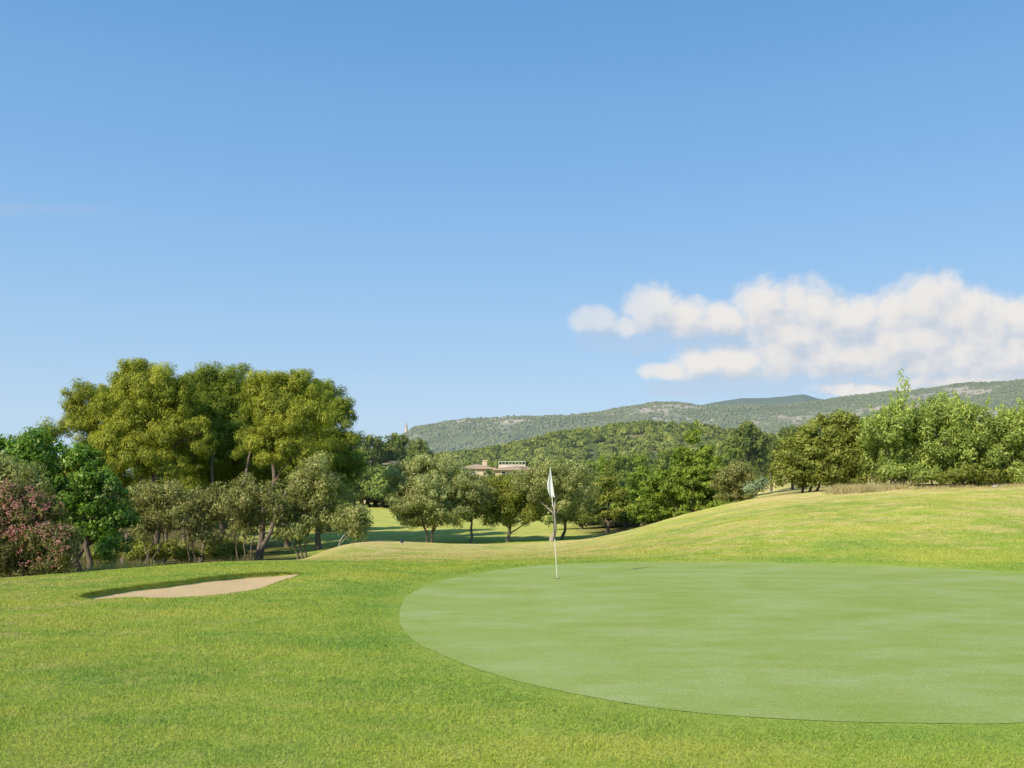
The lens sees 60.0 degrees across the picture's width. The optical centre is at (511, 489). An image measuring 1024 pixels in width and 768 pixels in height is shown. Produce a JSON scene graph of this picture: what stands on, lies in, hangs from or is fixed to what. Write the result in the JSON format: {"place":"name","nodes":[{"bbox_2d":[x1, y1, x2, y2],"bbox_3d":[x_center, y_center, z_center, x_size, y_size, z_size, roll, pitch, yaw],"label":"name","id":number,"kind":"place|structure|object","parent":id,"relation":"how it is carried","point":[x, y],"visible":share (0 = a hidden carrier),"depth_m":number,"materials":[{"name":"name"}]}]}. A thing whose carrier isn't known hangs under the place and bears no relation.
{"place":"outdoors","nodes":[
{"label":"outdoors","id":0,"kind":"place"},
{"bbox_2d":[0,475,1023,767],"bbox_3d":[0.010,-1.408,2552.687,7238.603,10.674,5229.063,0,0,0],"label":"ground","id":1,"kind":"structure","parent":0,"point":[386,531],"depth_m":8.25,"materials":[{"name":"green plant"}]},
{"bbox_2d":[0,452,55,575],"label":"olive tree","id":2,"kind":"object","parent":1,"relation":"on","point":[9,467],"visible":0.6,"depth_m":29.02,"materials":[{"name":"green plant"}]},
{"bbox_2d":[13,416,62,447],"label":"pine tree","id":3,"kind":"object","parent":1,"relation":"on","point":[54,431],"visible":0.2,"depth_m":43.91,"materials":[{"name":"green plant"}]},
{"bbox_2d":[0,478,85,577],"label":"oleander bush","id":4,"kind":"object","parent":1,"relation":"on","point":[34,536],"visible":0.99,"depth_m":22.80,"materials":[{"name":"green plant"}]},
{"bbox_2d":[0,425,144,571],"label":"carob tree","id":5,"kind":"object","parent":1,"relation":"on","point":[83,500],"visible":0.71,"depth_m":32.62,"materials":[{"name":"green plant"}]},
{"bbox_2d":[53,377,148,556],"bbox_3d":[-23.082,-1.081,50.002,5.082,10.494,4.011,0,0,0],"label":"pine tree","id":6,"kind":"object","parent":1,"relation":"on","point":[87,421],"visible":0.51,"depth_m":49.11,"materials":[{"name":"green plant"}]},
{"bbox_2d":[83,544,121,568],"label":"scrub bush","id":7,"kind":"object","parent":1,"relation":"on","point":[95,557],"visible":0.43,"depth_m":38.50,"materials":[{"name":"green plant"}]},
{"bbox_2d":[108,470,134,517],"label":"pine tree","id":8,"kind":"object","parent":1,"relation":"on","point":[126,472],"visible":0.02,"depth_m":79.52,"materials":[{"name":"green plant"}]},
{"bbox_2d":[0,554,263,577],"bbox_3d":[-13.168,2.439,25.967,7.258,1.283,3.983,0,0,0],"label":"weeds","id":9,"kind":"object","parent":1,"relation":"on","point":[109,567],"visible":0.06,"depth_m":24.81,"materials":[{"name":"green plant"}]},
{"bbox_2d":[119,467,145,564],"bbox_3d":[-19.321,0.768,45.444,0.396,6.261,2.788,0,0,5],"label":"bare trunk","id":10,"kind":"object","parent":1,"relation":"on","point":[123,560],"visible":0.16,"depth_m":44.67,"materials":[{"name":"brown wood"}]},
{"bbox_2d":[118,533,161,565],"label":"scrub bush","id":11,"kind":"object","parent":1,"relation":"on","point":[138,551],"visible":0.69,"depth_m":42.81,"materials":[{"name":"green plant"}]},
{"bbox_2d":[119,476,175,529],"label":"broadleaf tree","id":12,"kind":"object","parent":1,"relation":"on","point":[131,484],"visible":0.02,"depth_m":76.53,"materials":[{"name":"green plant"}]},
{"bbox_2d":[87,356,218,562],"bbox_3d":[-18.573,-1.429,46.023,6.340,11.111,4.832,0,0,-23],"label":"pine tree","id":13,"kind":"object","parent":1,"relation":"on","point":[142,394],"visible":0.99,"depth_m":45.20,"materials":[{"name":"green plant"}]},
{"bbox_2d":[119,477,198,565],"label":"wild olive","id":14,"kind":"object","parent":1,"relation":"on","point":[155,499],"visible":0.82,"depth_m":40.42,"materials":[{"name":"green plant"}]},
{"bbox_2d":[161,449,175,563],"bbox_3d":[-17.682,0.887,45.748,0.380,6.068,2.794,0,0,-10],"label":"bare trunk","id":15,"kind":"object","parent":1,"relation":"on","point":[164,560],"visible":0.12,"depth_m":45.12,"materials":[{"name":"brown wood"}]},
{"bbox_2d":[149,538,199,563],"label":"scrub bush","id":16,"kind":"object","parent":1,"relation":"on","point":[178,552],"visible":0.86,"depth_m":43.04,"materials":[{"name":"green plant"}]},
{"bbox_2d":[178,478,200,539],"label":"pine tree","id":17,"kind":"object","parent":1,"relation":"on","point":[183,531],"visible":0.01,"depth_m":65.59,"materials":[{"name":"green plant"}]},
{"bbox_2d":[127,383,252,547],"bbox_3d":[-20.916,-1.462,55.305,11.102,11.067,6.086,0,0,26],"label":"pine tree","id":18,"kind":"object","parent":1,"relation":"on","point":[131,471],"visible":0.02,"depth_m":53.52,"materials":[{"name":"green plant"}]},
{"bbox_2d":[87,574,298,599],"bbox_3d":[-5.300,1.748,15.804,2.544,0.166,4.705,0,0,32],"label":"sand bunker","id":19,"kind":"object","parent":1,"relation":"on","point":[216,587],"visible":0.88,"depth_m":15.82},
{"bbox_2d":[70,571,301,599],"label":"grass","id":20,"kind":"structure","parent":19,"relation":"on","point":[77,595],"depth_m":15.87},
{"bbox_2d":[160,481,230,563],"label":"wild olive","id":21,"kind":"object","parent":1,"relation":"on","point":[194,516],"visible":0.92,"depth_m":40.48,"materials":[{"name":"green plant"}]},
{"bbox_2d":[199,452,214,562],"bbox_3d":[-16.007,0.886,46.647,0.416,6.086,2.758,0,0,0],"label":"bare trunk","id":22,"kind":"object","parent":1,"relation":"on","point":[212,478],"visible":0.34,"depth_m":47.24,"materials":[{"name":"brown wood"}]},
{"bbox_2d":[194,536,248,560],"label":"scrub bush","id":23,"kind":"object","parent":1,"relation":"on","point":[229,550],"visible":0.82,"depth_m":43.99,"materials":[{"name":"green plant"}]},
{"bbox_2d":[163,360,280,543],"bbox_3d":[-16.400,-1.695,50.539,5.832,11.687,5.973,0,0,44],"label":"pine tree","id":24,"kind":"object","parent":1,"relation":"on","point":[221,410],"visible":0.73,"depth_m":49.96,"materials":[{"name":"green plant"}]},
{"bbox_2d":[218,503,251,526],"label":"broadleaf tree","id":25,"kind":"object","parent":1,"relation":"on","point":[228,519],"visible":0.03,"depth_m":78.68,"materials":[{"name":"green plant"}]},
{"bbox_2d":[232,453,250,558],"bbox_3d":[-14.087,0.729,46.053,0.344,6.278,2.779,0,0,7],"label":"bare trunk","id":26,"kind":"object","parent":1,"relation":"on","point":[247,465],"visible":0.2,"depth_m":46.78,"materials":[{"name":"brown wood"}]},
{"bbox_2d":[209,471,287,560],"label":"wild olive","id":27,"kind":"object","parent":1,"relation":"on","point":[243,496],"visible":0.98,"depth_m":40.59,"materials":[{"name":"green plant"}]},
{"bbox_2d":[259,484,293,526],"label":"broadleaf tree","id":28,"kind":"object","parent":1,"relation":"on","point":[276,525],"visible":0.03,"depth_m":77.76,"materials":[{"name":"green plant"}]},
{"bbox_2d":[254,459,302,560],"bbox_3d":[-12.062,0.767,46.340,0.352,6.083,3.424,0,0,39],"label":"bare trunk","id":29,"kind":"object","parent":1,"relation":"on","point":[263,544],"visible":0.34,"depth_m":45.51,"materials":[{"name":"brown wood"}]},
{"bbox_2d":[230,367,334,559],"bbox_3d":[-11.692,-1.220,45.770,5.550,10.479,4.293,0,0,0],"label":"pine tree","id":30,"kind":"object","parent":1,"relation":"on","point":[280,404],"visible":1,"depth_m":45.04,"materials":[{"name":"green plant"}]},
{"bbox_2d":[231,384,364,546],"bbox_3d":[-13.997,-1.589,55.280,7.977,11.145,7.926,0,0,45],"label":"pine tree","id":31,"kind":"object","parent":1,"relation":"on","point":[287,543],"visible":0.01,"depth_m":55.52,"materials":[{"name":"green plant"}]},
{"bbox_2d":[271,450,355,559],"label":"olive tree","id":32,"kind":"object","parent":1,"relation":"on","point":[317,506],"visible":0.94,"depth_m":41.64,"materials":[{"name":"green plant"}]},
{"bbox_2d":[263,378,370,549],"bbox_3d":[-11.512,-1.466,51.962,6.310,10.616,4.494,0,0,-19],"label":"pine tree","id":33,"kind":"object","parent":1,"relation":"on","point":[340,445],"visible":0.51,"depth_m":51.46,"materials":[{"name":"green plant"}]},
{"bbox_2d":[314,487,357,531],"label":"broadleaf tree","id":34,"kind":"object","parent":1,"relation":"on","point":[351,498],"visible":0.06,"depth_m":68.41,"materials":[{"name":"green plant"}]},
{"bbox_2d":[326,503,373,545],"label":"olive tree","id":35,"kind":"object","parent":1,"relation":"on","point":[356,517],"visible":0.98,"depth_m":40.81,"materials":[{"name":"green plant"}]},
{"bbox_2d":[343,466,384,504],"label":"leafy bush","id":36,"kind":"object","parent":1,"relation":"on","point":[361,497],"visible":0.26,"depth_m":112.73,"materials":[{"name":"green plant"}]},
{"bbox_2d":[350,464,381,505],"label":"leafy bush","id":37,"kind":"object","parent":1,"relation":"on","point":[375,502],"visible":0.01,"depth_m":117.22,"materials":[{"name":"green plant"}]},
{"bbox_2d":[353,467,385,506],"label":"leafy bush","id":38,"kind":"object","parent":1,"relation":"on","point":[367,502],"visible":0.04,"depth_m":116.54,"materials":[{"name":"green plant"}]},
{"bbox_2d":[357,434,387,468],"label":"pine tree","id":39,"kind":"object","parent":1,"relation":"on","point":[375,453],"visible":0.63,"depth_m":128.69,"materials":[{"name":"green plant"}]},
{"bbox_2d":[359,466,386,506],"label":"leafy bush","id":40,"kind":"object","parent":1,"relation":"on","point":[381,501],"visible":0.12,"depth_m":114.25,"materials":[{"name":"green plant"}]},
{"bbox_2d":[371,471,389,503],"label":"leafy bush","id":41,"kind":"object","parent":1,"relation":"on","point":[378,491],"visible":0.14,"depth_m":109.40,"materials":[{"name":"green plant"}]},
{"bbox_2d":[364,464,398,506],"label":"leafy bush","id":42,"kind":"object","parent":1,"relation":"on","point":[369,492],"visible":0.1,"depth_m":111.38,"materials":[{"name":"green plant"}]},
{"bbox_2d":[382,461,401,504],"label":"stone house","id":43,"kind":"structure","parent":1,"relation":"on","point":[385,464],"depth_m":123.98,"materials":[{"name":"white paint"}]},
{"bbox_2d":[376,432,410,466],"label":"pine tree","id":44,"kind":"object","parent":1,"relation":"on","point":[395,449],"visible":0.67,"depth_m":133.59,"materials":[{"name":"green plant"}]},
{"bbox_2d":[404,437,433,462],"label":"pine tree","id":45,"kind":"object","parent":1,"relation":"on","point":[413,448],"visible":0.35,"depth_m":129.28,"materials":[{"name":"green plant"}]},
{"bbox_2d":[380,450,477,542],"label":"olive tree","id":46,"kind":"object","parent":1,"relation":"on","point":[419,484],"visible":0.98,"depth_m":48.88,"materials":[{"name":"green plant"}]},
{"bbox_2d":[447,473,503,543],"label":"olive tree","id":47,"kind":"object","parent":1,"relation":"on","point":[481,502],"visible":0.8,"depth_m":49.69,"materials":[{"name":"green plant"}]},
{"bbox_2d":[482,469,495,480],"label":"broadleaf tree","id":48,"kind":"object","parent":1,"relation":"on","point":[490,474],"visible":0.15,"depth_m":147.38,"materials":[{"name":"green plant"}]},
{"bbox_2d":[463,460,529,479],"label":"farmhouse","id":49,"kind":"object","parent":1,"relation":"on","point":[479,469],"visible":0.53,"depth_m":170.00,"materials":[{"name":"ceramic"}]},
{"bbox_2d":[495,459,507,467],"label":"pine tree","id":50,"kind":"object","parent":1,"relation":"on","point":[496,466],"visible":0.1,"depth_m":250.31,"materials":[{"name":"green plant"}]},
{"bbox_2d":[472,473,549,541],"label":"olive tree","id":51,"kind":"object","parent":1,"relation":"on","point":[514,503],"visible":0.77,"depth_m":50.53,"materials":[{"name":"green plant"}]},
{"bbox_2d":[518,459,531,466],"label":"pine tree","id":52,"kind":"object","parent":1,"relation":"on","point":[527,463],"visible":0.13,"depth_m":220.26,"materials":[{"name":"green plant"}]},
{"bbox_2d":[532,464,557,514],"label":"broadleaf tree","id":53,"kind":"object","parent":1,"relation":"on","point":[548,506],"visible":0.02,"depth_m":99.66,"materials":[{"name":"green plant"}]},
{"bbox_2d":[508,456,600,541],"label":"olive tree","id":54,"kind":"object","parent":1,"relation":"on","point":[571,475],"visible":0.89,"depth_m":48.74,"materials":[{"name":"green plant"}]},
{"bbox_2d":[548,463,598,539],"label":"olive tree","id":55,"kind":"object","parent":1,"relation":"on","point":[570,517],"visible":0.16,"depth_m":52.74,"materials":[{"name":"green plant"}]},
{"bbox_2d":[542,507,614,528],"bbox_3d":[4.955,1.985,64.766,5.408,2.497,3.048,0,0,31],"label":"leafy bush","id":56,"kind":"object","parent":1,"relation":"on","point":[549,520],"visible":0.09,"depth_m":64.72,"materials":[{"name":"green plant"}]},
{"bbox_2d":[582,460,604,480],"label":"broadleaf tree","id":57,"kind":"object","parent":1,"relation":"on","point":[591,467],"visible":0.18,"depth_m":109.30,"materials":[{"name":"green plant"}]},
{"bbox_2d":[584,478,603,524],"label":"broadleaf tree","id":58,"kind":"object","parent":1,"relation":"on","point":[595,481],"visible":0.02,"depth_m":71.94,"materials":[{"name":"green plant"}]},
{"bbox_2d":[595,455,606,477],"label":"conifer tree","id":59,"kind":"object","parent":1,"relation":"on","point":[601,459],"visible":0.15,"depth_m":119.67,"materials":[{"name":"green plant"}]},
{"bbox_2d":[585,504,632,527],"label":"leafy bush","id":60,"kind":"object","parent":1,"relation":"on","point":[622,524],"visible":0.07,"depth_m":62.87,"materials":[{"name":"green plant"}]},
{"bbox_2d":[573,459,650,532],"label":"tree","id":61,"kind":"object","parent":1,"relation":"on","point":[607,485],"visible":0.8,"depth_m":57.69,"materials":[{"name":"green plant"}]},
{"bbox_2d":[605,476,636,524],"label":"broadleaf tree","id":62,"kind":"object","parent":1,"relation":"on","point":[620,482],"visible":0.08,"depth_m":67.86,"materials":[{"name":"green plant"}]},
{"bbox_2d":[598,452,645,491],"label":"broadleaf tree","id":63,"kind":"object","parent":1,"relation":"on","point":[619,467],"visible":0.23,"depth_m":89.36,"materials":[{"name":"green plant"}]},
{"bbox_2d":[610,455,666,526],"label":"conifer tree","id":64,"kind":"object","parent":1,"relation":"on","point":[631,485],"visible":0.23,"depth_m":61.83,"materials":[{"name":"green plant"}]},
{"bbox_2d":[629,450,653,479],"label":"broadleaf tree","id":65,"kind":"object","parent":1,"relation":"on","point":[635,454],"visible":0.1,"depth_m":94.42,"materials":[{"name":"green plant"}]},
{"bbox_2d":[623,490,687,522],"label":"tree","id":66,"kind":"object","parent":1,"relation":"on","point":[645,517],"visible":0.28,"depth_m":56.58,"materials":[{"name":"green plant"}]},
{"bbox_2d":[645,448,675,478],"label":"broadleaf tree","id":67,"kind":"object","parent":1,"relation":"on","point":[662,455],"visible":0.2,"depth_m":84.51,"materials":[{"name":"green plant"}]},
{"bbox_2d":[669,458,684,485],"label":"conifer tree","id":68,"kind":"object","parent":1,"relation":"on","point":[676,467],"visible":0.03,"depth_m":74.63,"materials":[{"name":"green plant"}]},
{"bbox_2d":[625,419,754,519],"bbox_3d":[11.032,-1.067,53.821,8.355,6.613,4.716,0,0,0],"label":"conifer tree","id":69,"kind":"object","parent":1,"relation":"on","point":[667,487],"visible":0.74,"depth_m":53.59,"materials":[{"name":"green plant"}]},
{"bbox_2d":[399,562,1023,723],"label":"putting green","id":70,"kind":"object","parent":1,"relation":"on","point":[847,643],"visible":1,"depth_m":10.33,"materials":[{"name":"green plant"}]},
{"bbox_2d":[547,468,559,578],"bbox_3d":[0.799,0.661,17.000,0.249,2.184,0.108,0,0,0],"label":"golf flag","id":71,"kind":"object","parent":70,"relation":"on","point":[550,487],"visible":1,"depth_m":17.00,"materials":[{"name":"white fabric"}]},
{"bbox_2d":[720,455,735,464],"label":"broadleaf tree","id":72,"kind":"object","parent":1,"relation":"on","point":[726,459],"visible":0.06,"depth_m":94.89,"materials":[{"name":"green plant"}]},
{"bbox_2d":[708,458,759,502],"bbox_3d":[12.023,-0.132,48.172,2.787,3.154,2.690,0,0,0],"label":"leafy bush","id":73,"kind":"object","parent":1,"relation":"on","point":[737,471],"visible":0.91,"depth_m":47.69,"materials":[{"name":"green plant"}]},
{"bbox_2d":[722,446,754,481],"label":"broadleaf tree","id":74,"kind":"object","parent":1,"relation":"on","point":[732,451],"visible":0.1,"depth_m":109.29,"materials":[{"name":"green plant"}]},
{"bbox_2d":[717,420,779,480],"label":"pine tree","id":75,"kind":"object","parent":1,"relation":"on","point":[755,443],"visible":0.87,"depth_m":110.98,"materials":[{"name":"green plant"}]},
{"bbox_2d":[740,476,770,497],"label":"grey bush","id":76,"kind":"object","parent":1,"relation":"on","point":[761,484],"visible":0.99,"depth_m":41.82,"materials":[{"name":"green plant"}]},
{"bbox_2d":[755,465,768,476],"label":"pine tree","id":77,"kind":"object","parent":1,"relation":"on","point":[761,471],"visible":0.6,"depth_m":199.83,"materials":[{"name":"green plant"}]},
{"bbox_2d":[752,462,773,480],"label":"broadleaf tree","id":78,"kind":"object","parent":1,"relation":"on","point":[767,475],"visible":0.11,"depth_m":208.66,"materials":[{"name":"green plant"}]},
{"bbox_2d":[752,433,778,490],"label":"pine tree","id":79,"kind":"object","parent":1,"relation":"on","point":[769,460],"visible":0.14,"depth_m":123.95,"materials":[{"name":"green plant"}]},
{"bbox_2d":[777,424,796,489],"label":"pine tree","id":80,"kind":"object","parent":1,"relation":"on","point":[787,432],"visible":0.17,"depth_m":117.75,"materials":[{"name":"green plant"}]},
{"bbox_2d":[768,409,877,492],"bbox_3d":[12.718,-1.411,35.795,4.745,3.774,3.013,0,0,0],"label":"mastic bush","id":81,"kind":"object","parent":1,"relation":"on","point":[813,458],"visible":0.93,"depth_m":35.18,"materials":[{"name":"green plant"}]},
{"bbox_2d":[850,369,950,485],"bbox_3d":[15.001,-2.246,34.718,4.172,4.935,2.951,0,0,-23],"label":"leafy shrub","id":82,"kind":"object","parent":1,"relation":"on","point":[894,433],"visible":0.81,"depth_m":34.14,"materials":[{"name":"green plant"}]},
{"bbox_2d":[872,462,941,484],"bbox_3d":[14.841,-0.412,33.562,2.513,1.321,1.636,0,0,-11],"label":"leafy shrub","id":83,"kind":"object","parent":1,"relation":"on","point":[888,471],"visible":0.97,"depth_m":33.32,"materials":[{"name":"green plant"}]},
{"bbox_2d":[853,416,1009,483],"bbox_3d":[18.173,-1.612,37.073,9.448,3.433,4.424,0,0,0],"label":"mastic bush","id":84,"kind":"object","parent":1,"relation":"on","point":[957,456],"visible":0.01,"depth_m":36.27,"materials":[{"name":"green plant"}]},
{"bbox_2d":[900,387,1009,485],"bbox_3d":[16.823,-1.914,34.025,3.803,4.208,2.675,0,0,0],"label":"leafy shrub","id":85,"kind":"object","parent":1,"relation":"on","point":[964,443],"visible":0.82,"depth_m":33.62,"materials":[{"name":"green plant"}]},
{"bbox_2d":[932,463,1011,485],"bbox_3d":[17.227,-0.389,32.908,3.392,1.229,1.517,0,0,-11],"label":"leafy shrub","id":86,"kind":"object","parent":1,"relation":"on","point":[965,473],"visible":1,"depth_m":32.58,"materials":[{"name":"green plant"}]},
{"bbox_2d":[970,392,1023,484],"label":"leafy shrub","id":87,"kind":"object","parent":1,"relation":"on","point":[1009,424],"visible":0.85,"depth_m":33.61,"materials":[{"name":"green plant"}]},
{"bbox_2d":[0,0,1023,476],"label":"sky","id":88,"kind":"structure","parent":0,"point":[436,211],"materials":[{"name":"blue"}]},
{"bbox_2d":[375,430,747,464],"bbox_3d":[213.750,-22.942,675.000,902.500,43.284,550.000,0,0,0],"label":"hill","id":89,"kind":"structure","parent":0,"point":[594,447],"depth_m":558.08,"materials":[{"name":"green plant"}]},
{"bbox_2d":[433,420,873,474],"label":"forest","id":90,"kind":"object","parent":89,"relation":"on","point":[522,450],"visible":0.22,"depth_m":555.97,"materials":[{"name":"green plant"}]},
{"bbox_2d":[402,382,1023,453],"bbox_3d":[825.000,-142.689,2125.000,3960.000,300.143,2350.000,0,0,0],"label":"mountain","id":91,"kind":"structure","parent":0,"point":[783,416],"depth_m":1967.08,"materials":[{"name":"green plant"}]},
{"bbox_2d":[382,379,1023,451],"bbox_3d":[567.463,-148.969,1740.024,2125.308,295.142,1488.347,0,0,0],"label":"forest","id":92,"kind":"object","parent":91,"relation":"on","point":[451,432],"visible":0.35,"depth_m":1939.88,"materials":[{"name":"green plant"}]},
{"bbox_2d":[705,394,821,404],"bbox_3d":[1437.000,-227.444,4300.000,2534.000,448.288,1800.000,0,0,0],"label":"mountain","id":93,"kind":"structure","parent":0,"point":[784,399],"depth_m":4091.82,"materials":[{"name":"green plant"}]},
{"bbox_2d":[822,480,915,494],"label":"dry grass","id":94,"kind":"structure","parent":0,"point":[842,489],"depth_m":32.59,"materials":[{"name":"beige plant"}]},
{"bbox_2d":[905,482,1023,489],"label":"dry grass","id":95,"kind":"structure","parent":0,"point":[968,486],"depth_m":32.50,"materials":[{"name":"beige plant"}]}
]}

